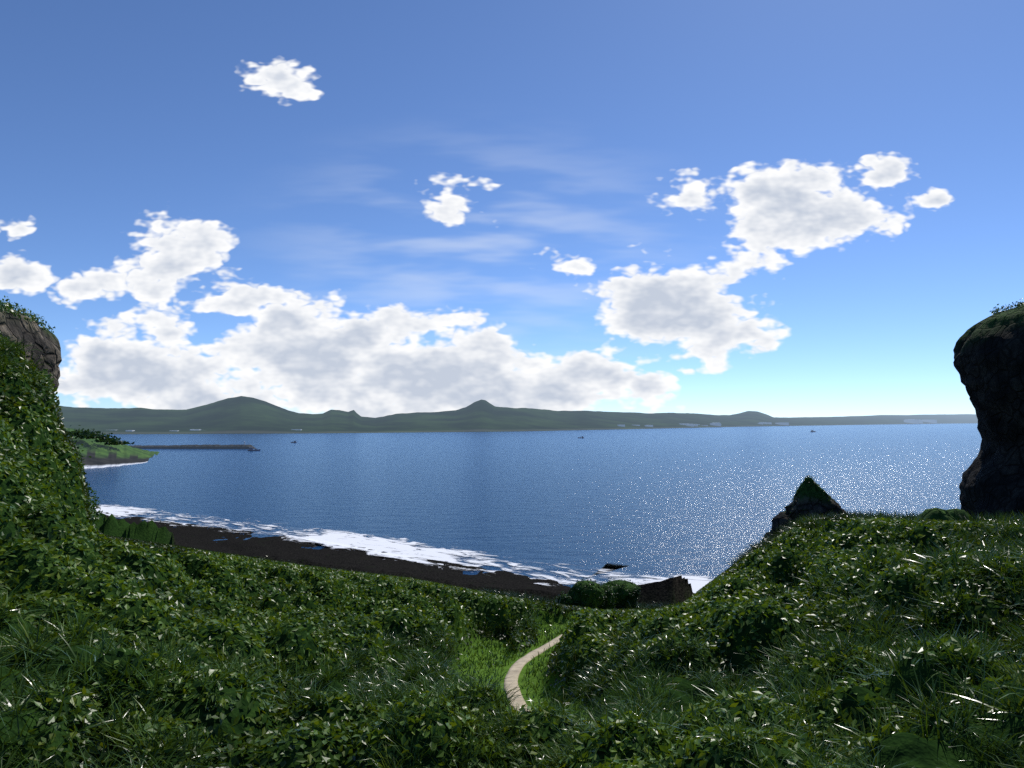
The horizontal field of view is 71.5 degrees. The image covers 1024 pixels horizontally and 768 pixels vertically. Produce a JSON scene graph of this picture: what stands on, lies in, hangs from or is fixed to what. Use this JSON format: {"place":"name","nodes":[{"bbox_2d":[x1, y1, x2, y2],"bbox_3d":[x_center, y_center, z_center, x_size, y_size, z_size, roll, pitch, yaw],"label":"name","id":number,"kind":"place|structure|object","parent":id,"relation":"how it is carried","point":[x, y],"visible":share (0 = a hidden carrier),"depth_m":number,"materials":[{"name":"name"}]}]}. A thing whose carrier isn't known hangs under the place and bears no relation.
{"place":"outdoors","nodes":[
{"label":"outdoors","id":0,"kind":"place"},
{"bbox_2d":[0,304,87,516],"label":"cliff","id":1,"kind":"structure","parent":0,"point":[45,342],"depth_m":73.92,"materials":[{"name":"stone"}]},
{"bbox_2d":[0,295,54,332],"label":"cliff grass","id":2,"kind":"structure","parent":1,"relation":"on","point":[8,305],"depth_m":74.43,"materials":[{"name":"green plant"}]},
{"bbox_2d":[60,428,103,526],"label":"cliff shrubs","id":3,"kind":"object","parent":1,"relation":"on","point":[95,515],"visible":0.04,"depth_m":79.00,"materials":[{"name":"green plant"}]},
{"bbox_2d":[63,427,158,468],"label":"headland","id":4,"kind":"structure","parent":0,"point":[102,455],"depth_m":711.98,"materials":[{"name":"green plant"}]},
{"bbox_2d":[67,425,134,444],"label":"trees","id":5,"kind":"object","parent":4,"relation":"on","point":[88,434],"visible":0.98,"depth_m":722.58,"materials":[{"name":"green plant"}]},
{"bbox_2d":[0,60,952,417],"bbox_3d":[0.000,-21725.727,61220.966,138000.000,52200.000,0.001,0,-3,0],"label":"cloud","id":6,"kind":"structure","parent":0,"point":[302,356],"depth_m":60333.57,"materials":[{"name":"white"}]},
{"bbox_2d":[0,346,1023,767],"bbox_3d":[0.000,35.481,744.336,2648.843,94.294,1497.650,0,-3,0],"label":"terrain","id":7,"kind":"structure","parent":0,"point":[930,750],"depth_m":29.66,"materials":[{"name":"green plant"}]},
{"bbox_2d":[0,331,1023,767],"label":"shrub leaves","id":8,"kind":"object","parent":7,"relation":"on","point":[342,731],"visible":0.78,"depth_m":29.83,"materials":[{"name":"green plant"}]},
{"bbox_2d":[0,333,1023,767],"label":"grass tussocks","id":9,"kind":"object","parent":7,"relation":"on","point":[636,699],"depth_m":20.33,"materials":[{"name":"green plant"}]},
{"bbox_2d":[504,608,617,710],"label":"footpath","id":10,"kind":"structure","parent":7,"relation":"on","point":[516,667],"depth_m":50.48,"materials":[{"name":"beige soil"}]},
{"bbox_2d":[558,594,574,604],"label":"bush","id":11,"kind":"object","parent":7,"relation":"on","point":[566,599],"visible":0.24,"depth_m":97.45,"materials":[{"name":"green plant"}]},
{"bbox_2d":[556,591,575,604],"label":"leaves","id":12,"kind":"object","parent":11,"relation":"on","point":[560,594],"visible":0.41,"depth_m":97.94,"materials":[{"name":"green plant"}]},
{"bbox_2d":[565,579,606,608],"bbox_3d":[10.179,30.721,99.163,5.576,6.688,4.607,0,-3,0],"label":"bush","id":13,"kind":"object","parent":7,"relation":"on","point":[590,598],"visible":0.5,"depth_m":97.55,"materials":[{"name":"green plant"}]},
{"bbox_2d":[599,583,617,609],"bbox_3d":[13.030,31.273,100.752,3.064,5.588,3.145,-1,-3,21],"label":"bush","id":14,"kind":"object","parent":7,"relation":"on","point":[612,598],"visible":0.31,"depth_m":99.64,"materials":[{"name":"green plant"}]},
{"bbox_2d":[602,576,641,608],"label":"bush","id":15,"kind":"object","parent":7,"relation":"on","point":[628,592],"visible":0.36,"depth_m":103.23,"materials":[{"name":"green plant"}]},
{"bbox_2d":[376,515,1016,723],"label":"turf blades","id":16,"kind":"object","parent":7,"relation":"on","point":[486,658],"visible":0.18,"depth_m":55.00,"materials":[{"name":"green plant"}]},
{"bbox_2d":[769,511,789,536],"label":"rock","id":17,"kind":"object","parent":7,"relation":"on","point":[778,519],"visible":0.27,"depth_m":128.30,"materials":[{"name":"grey stone"}]},
{"bbox_2d":[784,477,849,526],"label":"rock","id":18,"kind":"object","parent":7,"relation":"on","point":[824,506],"visible":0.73,"depth_m":119.67,"materials":[{"name":"black stone"}]},
{"bbox_2d":[782,475,834,523],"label":"foliage","id":19,"kind":"object","parent":18,"relation":"on","point":[803,494],"visible":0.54,"depth_m":121.13,"materials":[{"name":"green plant"}]},
{"bbox_2d":[916,508,955,520],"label":"bush","id":20,"kind":"object","parent":7,"relation":"on","point":[936,513],"visible":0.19,"depth_m":81.06,"materials":[{"name":"green plant"}]},
{"bbox_2d":[948,508,974,520],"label":"bush","id":21,"kind":"object","parent":7,"relation":"on","point":[955,512],"visible":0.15,"depth_m":90.03,"materials":[{"name":"green plant"}]},
{"bbox_2d":[0,0,1023,417],"label":"sky","id":22,"kind":"structure","parent":0,"point":[586,116],"materials":[{"name":"blue"}]},
{"bbox_2d":[56,396,977,433],"bbox_3d":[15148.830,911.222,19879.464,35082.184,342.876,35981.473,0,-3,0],"label":"shore hills","id":23,"kind":"structure","parent":0,"point":[242,415],"depth_m":3078.88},
{"bbox_2d":[126,419,936,430],"bbox_3d":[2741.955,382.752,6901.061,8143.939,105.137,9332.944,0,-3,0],"label":"town","id":24,"kind":"object","parent":23,"relation":"on","point":[916,421],"visible":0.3,"depth_m":5922.47},
{"bbox_2d":[84,423,981,587],"bbox_3d":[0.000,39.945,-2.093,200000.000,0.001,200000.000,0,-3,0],"label":"sea","id":25,"kind":"structure","parent":0,"point":[666,502],"depth_m":443.45,"materials":[{"name":"blue liquid"}]},
{"bbox_2d":[128,444,255,448],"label":"breakwater","id":26,"kind":"object","parent":25,"relation":"in","point":[218,446],"visible":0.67,"depth_m":1038.12,"materials":[{"name":"stone"}]},
{"bbox_2d":[248,446,259,450],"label":"fishing boat","id":27,"kind":"object","parent":25,"relation":"on","point":[251,448],"visible":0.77,"depth_m":963.29,"materials":[{"name":"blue paint"}]},
{"bbox_2d":[92,505,712,592],"bbox_3d":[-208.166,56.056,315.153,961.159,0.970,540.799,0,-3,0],"label":"surf","id":28,"kind":"structure","parent":25,"relation":"on","point":[379,546],"depth_m":220.63,"materials":[{"name":"liquid"}]},
{"bbox_2d":[953,305,1023,517],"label":"cliff","id":29,"kind":"structure","parent":0,"point":[988,362],"depth_m":106.04,"materials":[{"name":"black stone"}]},
{"bbox_2d":[990,298,1023,314],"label":"plants","id":30,"kind":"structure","parent":29,"relation":"on","point":[1008,307],"depth_m":111.20,"materials":[{"name":"green plant"}]}
]}

